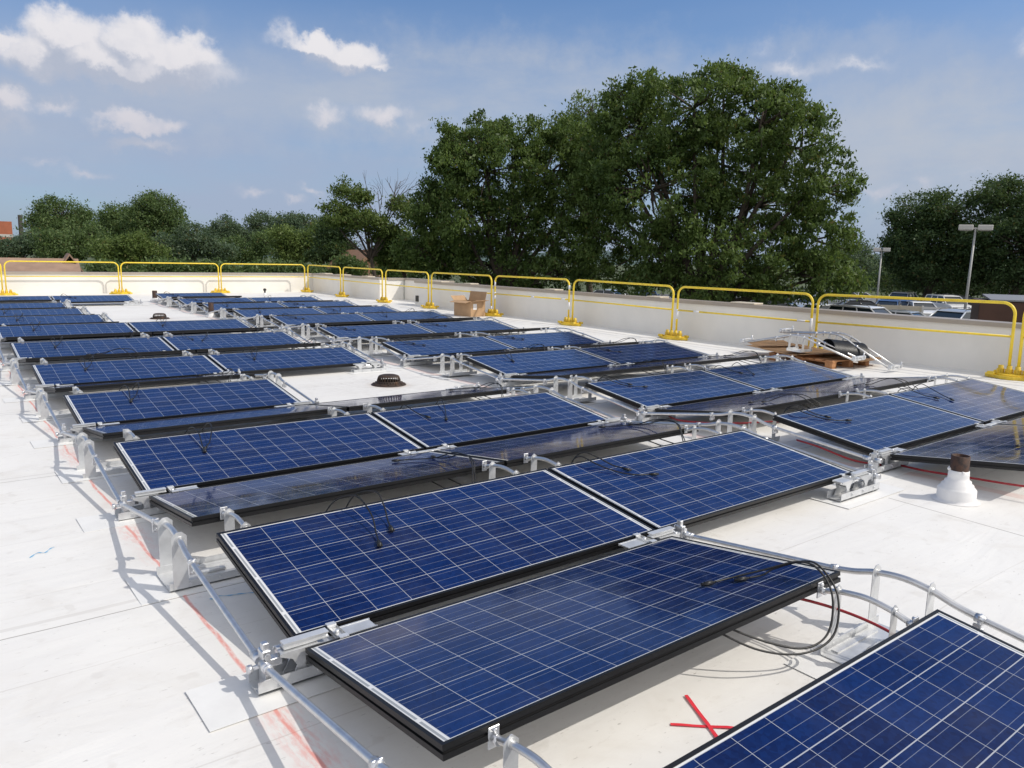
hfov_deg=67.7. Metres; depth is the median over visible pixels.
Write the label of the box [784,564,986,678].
ridge support
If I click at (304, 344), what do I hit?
solar panel
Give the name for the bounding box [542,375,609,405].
ridge support
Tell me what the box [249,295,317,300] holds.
solar panel
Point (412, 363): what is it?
valley support
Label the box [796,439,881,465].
red cable
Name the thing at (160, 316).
roof drain
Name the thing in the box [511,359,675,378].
solar panel
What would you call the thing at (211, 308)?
vent pipe
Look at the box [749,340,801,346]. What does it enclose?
cardboard sheet
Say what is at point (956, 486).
vent pipe
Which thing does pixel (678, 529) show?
valley support
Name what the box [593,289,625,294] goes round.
parked car
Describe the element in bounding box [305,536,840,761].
solar panel
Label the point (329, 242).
bush
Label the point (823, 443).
rail pipe
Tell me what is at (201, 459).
solar panel
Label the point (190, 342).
solar panel
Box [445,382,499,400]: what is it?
valley support
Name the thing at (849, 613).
red cable
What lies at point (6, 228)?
brick building
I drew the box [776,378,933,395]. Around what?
solar panel
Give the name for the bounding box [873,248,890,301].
lamp post
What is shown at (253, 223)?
distant tree
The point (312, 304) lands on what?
solar panel
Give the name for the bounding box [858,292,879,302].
parked car
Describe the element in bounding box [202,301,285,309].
solar panel
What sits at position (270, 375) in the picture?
ridge support
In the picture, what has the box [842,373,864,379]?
valley support
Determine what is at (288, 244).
bush
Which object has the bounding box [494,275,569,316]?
guard rail
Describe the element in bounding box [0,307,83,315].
solar panel
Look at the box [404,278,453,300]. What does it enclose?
parapet wall
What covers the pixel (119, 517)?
valley support
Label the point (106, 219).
distant tree
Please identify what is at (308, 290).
rail ballast
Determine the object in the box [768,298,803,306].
parked car
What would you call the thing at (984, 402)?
solar panel
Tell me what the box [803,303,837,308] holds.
parked car
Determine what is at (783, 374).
solar panel
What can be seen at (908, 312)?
parked car
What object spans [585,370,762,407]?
solar panel
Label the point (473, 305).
cardboard box
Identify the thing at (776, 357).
ridge support
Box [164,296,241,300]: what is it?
solar panel
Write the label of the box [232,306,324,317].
solar panel
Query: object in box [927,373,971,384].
ridge support
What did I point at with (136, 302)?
valley support
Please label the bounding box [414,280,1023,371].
parapet wall
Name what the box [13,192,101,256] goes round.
distant tree
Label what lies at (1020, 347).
guard rail
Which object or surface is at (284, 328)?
ridge support
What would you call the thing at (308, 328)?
ridge support
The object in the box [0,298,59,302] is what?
solar panel
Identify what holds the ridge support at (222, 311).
on the roof
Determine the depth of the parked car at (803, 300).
60.36 m
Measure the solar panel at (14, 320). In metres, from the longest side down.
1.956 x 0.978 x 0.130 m
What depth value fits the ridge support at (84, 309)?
17.46 m
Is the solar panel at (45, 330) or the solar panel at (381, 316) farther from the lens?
the solar panel at (381, 316)
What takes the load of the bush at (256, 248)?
on the ground
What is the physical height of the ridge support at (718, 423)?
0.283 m
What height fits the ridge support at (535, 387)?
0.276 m
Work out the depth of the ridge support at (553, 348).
11.44 m
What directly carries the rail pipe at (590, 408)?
on the valley support at (623, 418)
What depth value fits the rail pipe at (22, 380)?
8.40 m
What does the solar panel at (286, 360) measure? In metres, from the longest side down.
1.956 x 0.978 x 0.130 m
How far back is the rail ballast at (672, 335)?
15.64 m
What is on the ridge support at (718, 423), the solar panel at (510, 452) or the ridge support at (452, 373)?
the solar panel at (510, 452)
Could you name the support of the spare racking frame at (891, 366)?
on the wooden pallet
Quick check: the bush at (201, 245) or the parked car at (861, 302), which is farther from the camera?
the bush at (201, 245)
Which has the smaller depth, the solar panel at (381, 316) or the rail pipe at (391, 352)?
the rail pipe at (391, 352)
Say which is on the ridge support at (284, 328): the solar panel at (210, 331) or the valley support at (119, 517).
the solar panel at (210, 331)
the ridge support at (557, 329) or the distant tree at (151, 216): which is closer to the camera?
the ridge support at (557, 329)
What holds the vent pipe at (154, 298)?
on the roof
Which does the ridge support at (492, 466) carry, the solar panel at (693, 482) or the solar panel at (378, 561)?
the solar panel at (693, 482)
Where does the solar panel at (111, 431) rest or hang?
on the valley support at (303, 402)
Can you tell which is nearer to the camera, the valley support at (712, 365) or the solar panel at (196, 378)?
the solar panel at (196, 378)
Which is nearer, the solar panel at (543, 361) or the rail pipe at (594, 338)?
the solar panel at (543, 361)
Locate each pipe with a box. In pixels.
[16,369,26,388]
[45,402,60,428]
[61,431,75,437]
[93,456,119,498]
[121,502,152,521]
[149,291,161,301]
[190,562,257,654]
[206,303,216,316]
[263,664,374,762]
[285,382,314,402]
[354,349,378,361]
[382,346,401,358]
[405,357,432,360]
[461,362,495,377]
[502,378,542,380]
[566,397,614,417]
[583,388,635,411]
[584,334,604,341]
[628,421,695,425]
[645,412,708,415]
[669,416,778,423]
[689,533,829,568]
[768,439,858,471]
[776,427,864,458]
[805,362,852,375]
[891,377,926,377]
[931,453,981,506]
[983,618,1023,642]
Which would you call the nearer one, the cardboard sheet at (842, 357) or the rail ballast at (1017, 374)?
the rail ballast at (1017, 374)
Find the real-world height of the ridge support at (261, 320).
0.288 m
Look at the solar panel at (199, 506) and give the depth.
4.56 m
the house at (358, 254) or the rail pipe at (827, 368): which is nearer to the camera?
the rail pipe at (827, 368)
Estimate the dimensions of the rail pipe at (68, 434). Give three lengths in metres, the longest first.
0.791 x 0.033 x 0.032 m
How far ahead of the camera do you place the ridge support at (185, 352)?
10.21 m
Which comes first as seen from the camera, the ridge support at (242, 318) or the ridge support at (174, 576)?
the ridge support at (174, 576)
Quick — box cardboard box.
[450,291,488,316]
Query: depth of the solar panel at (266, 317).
16.69 m
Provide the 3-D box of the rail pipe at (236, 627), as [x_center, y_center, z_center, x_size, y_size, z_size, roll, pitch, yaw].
[-1.146,0.869,3.006,0.033,0.032,0.792,-6,17,-37]
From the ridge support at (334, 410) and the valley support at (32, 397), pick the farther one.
the valley support at (32, 397)
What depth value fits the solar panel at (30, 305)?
18.44 m
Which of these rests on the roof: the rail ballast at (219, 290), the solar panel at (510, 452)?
the rail ballast at (219, 290)
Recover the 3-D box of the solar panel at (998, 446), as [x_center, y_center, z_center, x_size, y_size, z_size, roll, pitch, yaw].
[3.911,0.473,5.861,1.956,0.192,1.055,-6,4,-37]
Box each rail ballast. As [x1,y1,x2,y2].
[0,289,17,294]
[109,289,132,293]
[210,288,229,292]
[301,288,313,292]
[335,292,348,296]
[376,297,391,302]
[421,302,438,308]
[485,309,503,316]
[558,317,582,325]
[658,329,688,339]
[985,365,1023,380]
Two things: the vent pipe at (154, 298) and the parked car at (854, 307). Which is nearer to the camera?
the vent pipe at (154, 298)
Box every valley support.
[0,338,17,349]
[0,357,39,370]
[3,384,73,402]
[30,422,122,448]
[76,485,197,532]
[120,299,142,305]
[151,298,174,304]
[179,304,201,309]
[185,618,377,731]
[192,369,248,383]
[197,310,228,316]
[239,316,265,323]
[271,398,339,420]
[279,324,306,332]
[286,341,317,349]
[326,336,362,346]
[344,359,399,373]
[387,354,437,368]
[398,443,456,455]
[422,332,451,339]
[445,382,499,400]
[495,373,531,386]
[505,327,526,334]
[588,414,627,425]
[592,362,648,379]
[618,519,708,549]
[628,405,684,421]
[691,352,730,368]
[752,388,782,393]
[808,464,905,508]
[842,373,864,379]
[850,447,923,481]
[974,419,1006,428]
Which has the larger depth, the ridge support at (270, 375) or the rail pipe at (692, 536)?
the ridge support at (270, 375)
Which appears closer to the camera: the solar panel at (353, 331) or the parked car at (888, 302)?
the solar panel at (353, 331)
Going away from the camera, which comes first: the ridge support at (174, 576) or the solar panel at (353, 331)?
the ridge support at (174, 576)
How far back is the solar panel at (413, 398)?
7.61 m
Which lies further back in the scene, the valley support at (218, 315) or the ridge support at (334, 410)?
the valley support at (218, 315)
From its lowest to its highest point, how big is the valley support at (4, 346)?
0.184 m
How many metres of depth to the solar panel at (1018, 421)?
6.94 m
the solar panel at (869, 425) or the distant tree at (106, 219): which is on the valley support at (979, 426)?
the solar panel at (869, 425)
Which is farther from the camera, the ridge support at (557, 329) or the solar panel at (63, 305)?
the solar panel at (63, 305)
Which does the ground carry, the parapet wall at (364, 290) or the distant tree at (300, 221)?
the distant tree at (300, 221)
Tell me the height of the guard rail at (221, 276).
1.046 m
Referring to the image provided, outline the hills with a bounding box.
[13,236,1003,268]
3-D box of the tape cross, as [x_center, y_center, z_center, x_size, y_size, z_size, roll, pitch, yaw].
[0.658,1.127,2.537,0.293,0.005,0.197,9,12,41]
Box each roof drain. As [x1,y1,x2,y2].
[150,313,169,318]
[371,374,405,386]
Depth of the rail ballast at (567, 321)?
18.09 m
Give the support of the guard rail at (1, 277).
on the rail ballast at (7, 293)
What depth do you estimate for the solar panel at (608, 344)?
12.43 m
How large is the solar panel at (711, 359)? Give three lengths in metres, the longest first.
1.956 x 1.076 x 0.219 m
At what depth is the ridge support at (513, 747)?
2.02 m
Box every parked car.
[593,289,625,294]
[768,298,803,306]
[795,297,822,304]
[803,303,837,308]
[815,289,864,303]
[828,303,891,313]
[840,299,876,305]
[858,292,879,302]
[876,299,900,304]
[889,291,918,300]
[889,310,925,315]
[894,299,916,305]
[906,301,936,313]
[921,306,947,315]
[923,293,970,308]
[929,307,970,318]
[956,295,971,305]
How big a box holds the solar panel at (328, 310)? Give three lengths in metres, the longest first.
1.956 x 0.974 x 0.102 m
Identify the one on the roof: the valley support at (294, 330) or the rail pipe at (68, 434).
the valley support at (294, 330)
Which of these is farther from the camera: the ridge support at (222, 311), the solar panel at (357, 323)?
the ridge support at (222, 311)
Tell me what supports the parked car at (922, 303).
on the car park
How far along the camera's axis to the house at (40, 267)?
46.55 m
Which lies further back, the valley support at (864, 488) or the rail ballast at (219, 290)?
the rail ballast at (219, 290)
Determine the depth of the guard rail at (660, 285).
16.64 m
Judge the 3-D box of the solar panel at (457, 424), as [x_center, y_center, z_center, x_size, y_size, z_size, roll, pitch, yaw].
[-0.170,0.274,6.757,1.956,0.102,0.974,-6,19,-37]
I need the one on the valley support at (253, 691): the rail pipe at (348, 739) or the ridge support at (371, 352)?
the rail pipe at (348, 739)
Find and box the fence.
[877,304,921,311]
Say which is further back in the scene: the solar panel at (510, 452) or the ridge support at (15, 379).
the ridge support at (15, 379)
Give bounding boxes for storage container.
[970,294,1023,322]
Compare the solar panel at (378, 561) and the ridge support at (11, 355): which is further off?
the ridge support at (11, 355)
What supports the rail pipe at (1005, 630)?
attached to the ridge support at (837, 650)
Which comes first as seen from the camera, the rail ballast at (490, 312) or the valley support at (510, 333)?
the valley support at (510, 333)
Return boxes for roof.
[0,291,1023,767]
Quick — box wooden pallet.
[769,352,868,368]
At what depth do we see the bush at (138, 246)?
83.02 m
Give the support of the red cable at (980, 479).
on the valley support at (888, 469)
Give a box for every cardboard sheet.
[747,344,835,355]
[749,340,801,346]
[816,354,881,361]
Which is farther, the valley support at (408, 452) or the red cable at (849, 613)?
the valley support at (408, 452)
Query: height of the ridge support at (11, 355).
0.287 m
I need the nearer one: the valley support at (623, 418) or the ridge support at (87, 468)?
the ridge support at (87, 468)
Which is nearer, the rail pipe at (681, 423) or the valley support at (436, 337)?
the rail pipe at (681, 423)
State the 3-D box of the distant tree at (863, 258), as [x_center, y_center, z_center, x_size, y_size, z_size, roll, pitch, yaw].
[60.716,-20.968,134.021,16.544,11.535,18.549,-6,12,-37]
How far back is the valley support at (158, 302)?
22.15 m
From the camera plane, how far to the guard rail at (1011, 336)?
11.70 m
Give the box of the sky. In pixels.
[0,0,1023,261]
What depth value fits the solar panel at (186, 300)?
21.44 m
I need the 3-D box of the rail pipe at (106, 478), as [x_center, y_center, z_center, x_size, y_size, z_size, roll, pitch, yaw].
[-2.559,0.590,4.817,0.032,0.032,0.787,-6,18,-37]
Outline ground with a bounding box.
[18,254,1001,300]
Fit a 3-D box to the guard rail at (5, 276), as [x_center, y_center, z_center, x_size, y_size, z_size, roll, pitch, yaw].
[-14.808,-3.532,25.250,3.312,1.046,0.043,-6,12,-37]
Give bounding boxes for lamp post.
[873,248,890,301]
[958,225,993,308]
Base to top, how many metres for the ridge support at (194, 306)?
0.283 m
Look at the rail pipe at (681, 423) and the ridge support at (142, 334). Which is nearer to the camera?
the rail pipe at (681, 423)
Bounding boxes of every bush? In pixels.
[0,230,50,257]
[27,220,119,260]
[81,252,245,272]
[84,229,174,266]
[150,219,246,262]
[188,252,346,273]
[215,229,274,265]
[258,216,322,262]
[300,200,363,264]
[329,250,407,277]
[368,224,433,277]
[863,267,1023,297]
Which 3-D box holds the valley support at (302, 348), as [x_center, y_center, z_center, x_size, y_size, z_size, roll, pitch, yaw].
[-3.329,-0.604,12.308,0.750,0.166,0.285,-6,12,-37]
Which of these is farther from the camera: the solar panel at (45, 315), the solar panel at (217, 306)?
the solar panel at (217, 306)
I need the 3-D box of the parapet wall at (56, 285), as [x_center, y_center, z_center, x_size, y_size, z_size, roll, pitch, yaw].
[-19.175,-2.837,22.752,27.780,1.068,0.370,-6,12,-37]
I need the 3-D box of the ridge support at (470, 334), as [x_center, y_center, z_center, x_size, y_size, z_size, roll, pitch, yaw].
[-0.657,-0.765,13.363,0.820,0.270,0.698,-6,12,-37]
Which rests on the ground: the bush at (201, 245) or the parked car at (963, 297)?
the bush at (201, 245)
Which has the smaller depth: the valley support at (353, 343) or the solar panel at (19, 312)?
the valley support at (353, 343)
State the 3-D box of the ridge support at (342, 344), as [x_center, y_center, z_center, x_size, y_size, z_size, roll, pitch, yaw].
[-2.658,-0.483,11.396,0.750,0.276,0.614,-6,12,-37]
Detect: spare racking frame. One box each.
[739,333,865,360]
[779,326,902,369]
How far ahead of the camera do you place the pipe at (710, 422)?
6.86 m
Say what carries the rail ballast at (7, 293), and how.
on the roof
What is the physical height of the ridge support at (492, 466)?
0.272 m
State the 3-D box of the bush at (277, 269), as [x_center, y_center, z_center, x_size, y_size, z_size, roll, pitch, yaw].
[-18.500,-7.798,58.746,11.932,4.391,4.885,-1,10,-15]
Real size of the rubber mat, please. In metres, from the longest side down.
0.570 x 0.518 x 0.215 m
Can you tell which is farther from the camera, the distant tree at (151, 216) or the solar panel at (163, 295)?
the distant tree at (151, 216)
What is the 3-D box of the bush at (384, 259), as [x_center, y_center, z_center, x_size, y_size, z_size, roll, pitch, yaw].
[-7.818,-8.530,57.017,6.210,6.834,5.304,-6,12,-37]
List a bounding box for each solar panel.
[0,296,52,299]
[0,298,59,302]
[0,302,66,307]
[0,304,75,309]
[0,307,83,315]
[0,313,105,324]
[0,314,91,316]
[0,318,118,325]
[0,321,135,337]
[1,328,151,341]
[10,336,174,357]
[18,348,194,362]
[31,355,224,386]
[43,368,254,392]
[51,294,133,303]
[63,378,300,426]
[82,404,346,439]
[113,412,423,493]
[127,318,249,331]
[149,451,503,526]
[150,323,273,335]
[155,291,226,298]
[161,331,302,349]
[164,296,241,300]
[177,296,252,304]
[187,299,269,306]
[187,338,330,353]
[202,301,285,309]
[206,347,368,373]
[214,304,299,312]
[216,468,655,637]
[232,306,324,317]
[248,310,340,319]
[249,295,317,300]
[271,300,332,301]
[271,313,372,325]
[278,300,355,306]
[292,320,399,327]
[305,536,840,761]
[306,305,371,307]
[312,382,519,411]
[315,305,397,313]
[318,323,432,338]
[344,331,464,340]
[349,308,422,313]
[358,311,449,320]
[371,392,607,449]
[381,336,514,356]
[388,315,479,323]
[412,320,515,332]
[414,344,556,359]
[434,419,698,466]
[446,327,548,335]
[465,349,618,375]
[484,331,600,348]
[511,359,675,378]
[532,338,644,349]
[548,430,852,529]
[576,342,706,364]
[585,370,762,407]
[627,351,766,366]
[655,391,845,416]
[663,609,1023,767]
[703,360,850,390]
[773,394,983,453]
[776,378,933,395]
[889,379,1023,424]
[890,424,1023,470]
[999,416,1023,424]
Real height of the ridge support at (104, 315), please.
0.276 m
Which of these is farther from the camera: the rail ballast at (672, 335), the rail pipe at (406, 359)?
the rail ballast at (672, 335)
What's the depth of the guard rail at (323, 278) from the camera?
28.97 m
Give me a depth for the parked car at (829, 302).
63.16 m
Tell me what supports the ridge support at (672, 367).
on the roof
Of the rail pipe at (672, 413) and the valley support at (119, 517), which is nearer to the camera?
the valley support at (119, 517)
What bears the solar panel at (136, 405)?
on the valley support at (65, 439)
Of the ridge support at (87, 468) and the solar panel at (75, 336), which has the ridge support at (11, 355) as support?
the solar panel at (75, 336)
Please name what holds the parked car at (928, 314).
on the car park
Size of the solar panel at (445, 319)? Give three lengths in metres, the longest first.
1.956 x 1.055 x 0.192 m
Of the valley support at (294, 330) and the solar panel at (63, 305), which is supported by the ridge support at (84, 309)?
the solar panel at (63, 305)
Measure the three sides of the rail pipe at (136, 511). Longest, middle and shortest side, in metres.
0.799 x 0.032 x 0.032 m
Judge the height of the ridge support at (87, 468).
0.276 m
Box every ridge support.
[0,337,23,359]
[0,358,47,385]
[19,386,82,422]
[52,299,71,306]
[55,429,139,483]
[67,306,87,313]
[85,312,108,321]
[125,506,250,604]
[140,332,172,336]
[164,296,182,307]
[182,349,219,355]
[187,302,207,313]
[218,308,239,318]
[220,316,247,324]
[240,371,295,396]
[253,314,278,328]
[264,326,294,335]
[296,323,332,339]
[321,341,355,352]
[328,403,385,416]
[348,336,400,357]
[368,723,551,767]
[392,320,419,323]
[429,353,487,379]
[455,331,494,337]
[473,316,499,322]
[482,453,560,478]
[506,384,567,399]
[540,327,584,335]
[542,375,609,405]
[548,345,580,349]
[638,339,671,343]
[666,363,710,372]
[684,419,768,439]
[709,407,793,442]
[759,353,805,362]
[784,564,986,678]
[838,388,888,401]
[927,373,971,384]
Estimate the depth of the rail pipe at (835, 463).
5.47 m
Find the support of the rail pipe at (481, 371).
on the valley support at (508, 383)
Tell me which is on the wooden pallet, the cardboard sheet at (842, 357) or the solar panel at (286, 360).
the cardboard sheet at (842, 357)
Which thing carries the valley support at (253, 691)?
on the roof
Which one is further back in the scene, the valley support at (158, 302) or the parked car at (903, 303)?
the parked car at (903, 303)
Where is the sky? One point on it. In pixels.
(237, 107)
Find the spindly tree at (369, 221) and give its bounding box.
[313,172,425,276]
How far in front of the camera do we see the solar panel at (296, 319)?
15.97 m
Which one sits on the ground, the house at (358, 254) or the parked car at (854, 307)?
the house at (358, 254)
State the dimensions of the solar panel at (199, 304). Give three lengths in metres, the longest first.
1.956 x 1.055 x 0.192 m
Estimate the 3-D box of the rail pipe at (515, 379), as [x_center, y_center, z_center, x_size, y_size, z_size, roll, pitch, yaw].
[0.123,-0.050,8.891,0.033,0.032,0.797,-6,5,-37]
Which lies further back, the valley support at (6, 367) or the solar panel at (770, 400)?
the valley support at (6, 367)
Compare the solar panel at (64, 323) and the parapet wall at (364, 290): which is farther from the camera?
the parapet wall at (364, 290)
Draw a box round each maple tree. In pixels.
[866,184,998,300]
[940,169,1023,294]
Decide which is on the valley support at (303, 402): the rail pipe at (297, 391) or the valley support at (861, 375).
the rail pipe at (297, 391)
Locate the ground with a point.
(583, 286)
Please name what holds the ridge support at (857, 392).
on the roof
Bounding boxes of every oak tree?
[386,108,628,291]
[535,88,632,291]
[551,54,874,307]
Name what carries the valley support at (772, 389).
on the roof
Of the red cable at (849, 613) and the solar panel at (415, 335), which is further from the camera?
the solar panel at (415, 335)
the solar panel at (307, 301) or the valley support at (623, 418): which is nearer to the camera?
the valley support at (623, 418)
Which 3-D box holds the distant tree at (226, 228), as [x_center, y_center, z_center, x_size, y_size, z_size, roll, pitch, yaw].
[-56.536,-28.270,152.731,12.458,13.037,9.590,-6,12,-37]
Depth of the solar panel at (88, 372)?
9.06 m
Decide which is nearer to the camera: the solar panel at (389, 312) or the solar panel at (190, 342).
the solar panel at (190, 342)
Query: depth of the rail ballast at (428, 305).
23.02 m
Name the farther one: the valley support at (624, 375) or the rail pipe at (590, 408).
the valley support at (624, 375)
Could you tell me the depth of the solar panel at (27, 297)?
20.53 m
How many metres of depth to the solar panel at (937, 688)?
2.25 m
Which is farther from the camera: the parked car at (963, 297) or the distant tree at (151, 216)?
the distant tree at (151, 216)
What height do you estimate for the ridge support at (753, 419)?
0.288 m
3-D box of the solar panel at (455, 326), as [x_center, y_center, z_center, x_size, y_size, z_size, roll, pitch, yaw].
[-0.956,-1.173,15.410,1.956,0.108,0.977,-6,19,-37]
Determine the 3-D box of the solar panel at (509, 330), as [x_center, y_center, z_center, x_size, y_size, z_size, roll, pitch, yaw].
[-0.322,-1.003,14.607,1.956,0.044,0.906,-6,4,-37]
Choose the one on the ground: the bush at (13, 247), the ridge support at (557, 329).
the bush at (13, 247)
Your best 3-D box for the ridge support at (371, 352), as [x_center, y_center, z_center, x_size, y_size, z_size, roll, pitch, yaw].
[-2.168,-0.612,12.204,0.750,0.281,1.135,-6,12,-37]
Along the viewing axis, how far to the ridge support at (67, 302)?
19.32 m
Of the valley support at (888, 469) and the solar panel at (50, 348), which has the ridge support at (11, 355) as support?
the solar panel at (50, 348)
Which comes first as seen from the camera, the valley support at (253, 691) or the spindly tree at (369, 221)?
the valley support at (253, 691)
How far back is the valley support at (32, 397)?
8.13 m
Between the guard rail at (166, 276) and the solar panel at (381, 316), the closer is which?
the solar panel at (381, 316)
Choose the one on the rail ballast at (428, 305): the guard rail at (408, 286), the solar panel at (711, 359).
the guard rail at (408, 286)
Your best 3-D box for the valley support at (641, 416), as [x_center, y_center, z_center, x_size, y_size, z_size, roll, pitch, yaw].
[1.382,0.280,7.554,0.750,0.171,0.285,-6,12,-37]
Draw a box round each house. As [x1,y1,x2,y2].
[0,253,83,271]
[326,250,402,277]
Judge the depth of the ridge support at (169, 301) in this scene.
21.24 m
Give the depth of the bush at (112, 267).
54.81 m
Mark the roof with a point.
(100, 667)
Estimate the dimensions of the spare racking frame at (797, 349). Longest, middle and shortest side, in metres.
2.000 x 0.370 x 0.269 m
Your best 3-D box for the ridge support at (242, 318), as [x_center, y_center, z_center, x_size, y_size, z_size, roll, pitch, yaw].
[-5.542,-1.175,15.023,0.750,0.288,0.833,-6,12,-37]
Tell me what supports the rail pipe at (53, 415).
on the valley support at (65, 439)
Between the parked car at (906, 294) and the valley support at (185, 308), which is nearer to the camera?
the valley support at (185, 308)
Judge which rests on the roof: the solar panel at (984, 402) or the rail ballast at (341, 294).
the rail ballast at (341, 294)
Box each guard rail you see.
[0,264,2,289]
[4,260,119,289]
[120,262,219,289]
[220,263,305,289]
[307,264,340,291]
[342,267,382,296]
[385,269,428,301]
[431,272,491,308]
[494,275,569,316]
[572,279,674,329]
[675,286,813,345]
[814,294,1016,365]
[1017,313,1023,366]
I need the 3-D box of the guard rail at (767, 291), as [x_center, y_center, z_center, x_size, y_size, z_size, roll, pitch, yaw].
[4.299,-1.274,14.472,0.043,1.046,3.034,-6,12,-37]
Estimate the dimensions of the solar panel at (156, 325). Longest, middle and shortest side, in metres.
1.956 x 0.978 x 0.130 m
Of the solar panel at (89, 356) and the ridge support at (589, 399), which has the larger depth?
the solar panel at (89, 356)
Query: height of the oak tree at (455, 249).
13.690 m
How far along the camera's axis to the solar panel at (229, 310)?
18.49 m
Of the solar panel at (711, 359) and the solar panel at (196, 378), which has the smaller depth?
the solar panel at (196, 378)
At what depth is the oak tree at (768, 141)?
41.46 m
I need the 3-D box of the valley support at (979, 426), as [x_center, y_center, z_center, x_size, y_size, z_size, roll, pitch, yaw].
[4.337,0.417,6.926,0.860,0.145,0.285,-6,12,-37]
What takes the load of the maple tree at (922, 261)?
on the car park
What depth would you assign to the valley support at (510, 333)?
15.59 m
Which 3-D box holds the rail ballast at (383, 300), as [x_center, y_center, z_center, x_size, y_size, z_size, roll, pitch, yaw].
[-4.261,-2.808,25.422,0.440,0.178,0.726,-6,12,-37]
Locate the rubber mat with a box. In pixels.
[819,339,869,358]
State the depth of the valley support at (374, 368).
10.51 m
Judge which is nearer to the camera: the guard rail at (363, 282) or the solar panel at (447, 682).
the solar panel at (447, 682)
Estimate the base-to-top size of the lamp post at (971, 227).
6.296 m
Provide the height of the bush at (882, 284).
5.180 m
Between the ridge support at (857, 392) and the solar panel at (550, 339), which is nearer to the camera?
the ridge support at (857, 392)
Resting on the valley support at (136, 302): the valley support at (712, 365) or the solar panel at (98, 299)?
the solar panel at (98, 299)
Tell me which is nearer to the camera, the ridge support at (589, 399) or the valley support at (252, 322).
the ridge support at (589, 399)
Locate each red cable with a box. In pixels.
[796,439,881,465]
[801,598,888,632]
[901,465,1023,486]
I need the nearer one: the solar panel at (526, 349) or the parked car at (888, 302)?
the solar panel at (526, 349)
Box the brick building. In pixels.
[0,215,25,256]
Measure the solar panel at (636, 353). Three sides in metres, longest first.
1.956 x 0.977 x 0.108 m
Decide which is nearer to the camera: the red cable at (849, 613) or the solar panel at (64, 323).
the red cable at (849, 613)
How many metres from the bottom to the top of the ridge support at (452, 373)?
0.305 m
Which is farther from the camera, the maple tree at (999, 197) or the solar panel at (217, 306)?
the maple tree at (999, 197)
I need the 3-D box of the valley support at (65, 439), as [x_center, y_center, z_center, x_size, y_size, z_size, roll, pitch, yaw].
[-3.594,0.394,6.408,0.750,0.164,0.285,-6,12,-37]
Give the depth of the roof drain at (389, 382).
9.38 m
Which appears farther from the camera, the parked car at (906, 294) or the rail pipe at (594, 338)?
the parked car at (906, 294)
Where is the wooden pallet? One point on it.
(829, 362)
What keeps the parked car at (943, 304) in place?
on the car park
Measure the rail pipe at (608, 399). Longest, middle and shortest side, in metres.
0.800 x 0.033 x 0.032 m
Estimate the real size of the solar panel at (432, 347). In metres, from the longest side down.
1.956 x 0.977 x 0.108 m
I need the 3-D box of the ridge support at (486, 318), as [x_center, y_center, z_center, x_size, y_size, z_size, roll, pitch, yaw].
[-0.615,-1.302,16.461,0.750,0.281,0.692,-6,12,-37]
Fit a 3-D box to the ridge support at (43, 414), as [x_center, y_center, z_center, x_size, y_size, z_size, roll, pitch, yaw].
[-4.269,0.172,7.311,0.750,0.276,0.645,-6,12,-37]
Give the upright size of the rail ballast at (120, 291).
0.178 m
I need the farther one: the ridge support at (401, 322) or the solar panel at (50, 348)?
the ridge support at (401, 322)
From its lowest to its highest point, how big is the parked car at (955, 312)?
1.842 m
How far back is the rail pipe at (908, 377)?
9.52 m
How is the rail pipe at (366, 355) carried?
on the valley support at (374, 368)
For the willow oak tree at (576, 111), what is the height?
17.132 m
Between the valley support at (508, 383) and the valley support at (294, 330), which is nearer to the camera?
the valley support at (508, 383)
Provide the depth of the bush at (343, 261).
59.61 m
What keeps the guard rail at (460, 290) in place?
on the rail ballast at (490, 312)
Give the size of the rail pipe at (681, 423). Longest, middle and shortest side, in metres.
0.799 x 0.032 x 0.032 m
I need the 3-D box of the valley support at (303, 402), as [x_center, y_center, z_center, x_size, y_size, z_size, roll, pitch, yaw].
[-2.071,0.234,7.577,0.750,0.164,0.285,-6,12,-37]
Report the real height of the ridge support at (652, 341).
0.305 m
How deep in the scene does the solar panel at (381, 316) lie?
17.18 m
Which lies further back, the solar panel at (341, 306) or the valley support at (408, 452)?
the solar panel at (341, 306)
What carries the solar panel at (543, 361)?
on the ridge support at (452, 373)
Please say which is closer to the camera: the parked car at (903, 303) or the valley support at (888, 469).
the valley support at (888, 469)
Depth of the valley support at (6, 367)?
9.90 m
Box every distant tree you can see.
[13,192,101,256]
[92,197,133,239]
[112,186,195,247]
[197,211,254,264]
[241,208,275,262]
[263,210,320,241]
[826,238,901,291]
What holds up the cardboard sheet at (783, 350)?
on the cardboard sheet at (842, 357)
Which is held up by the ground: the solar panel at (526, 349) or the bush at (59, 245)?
the bush at (59, 245)
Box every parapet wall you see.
[0,271,312,293]
[312,273,403,299]
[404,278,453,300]
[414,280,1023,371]
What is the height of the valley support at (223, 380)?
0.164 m
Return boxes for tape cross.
[670,695,733,736]

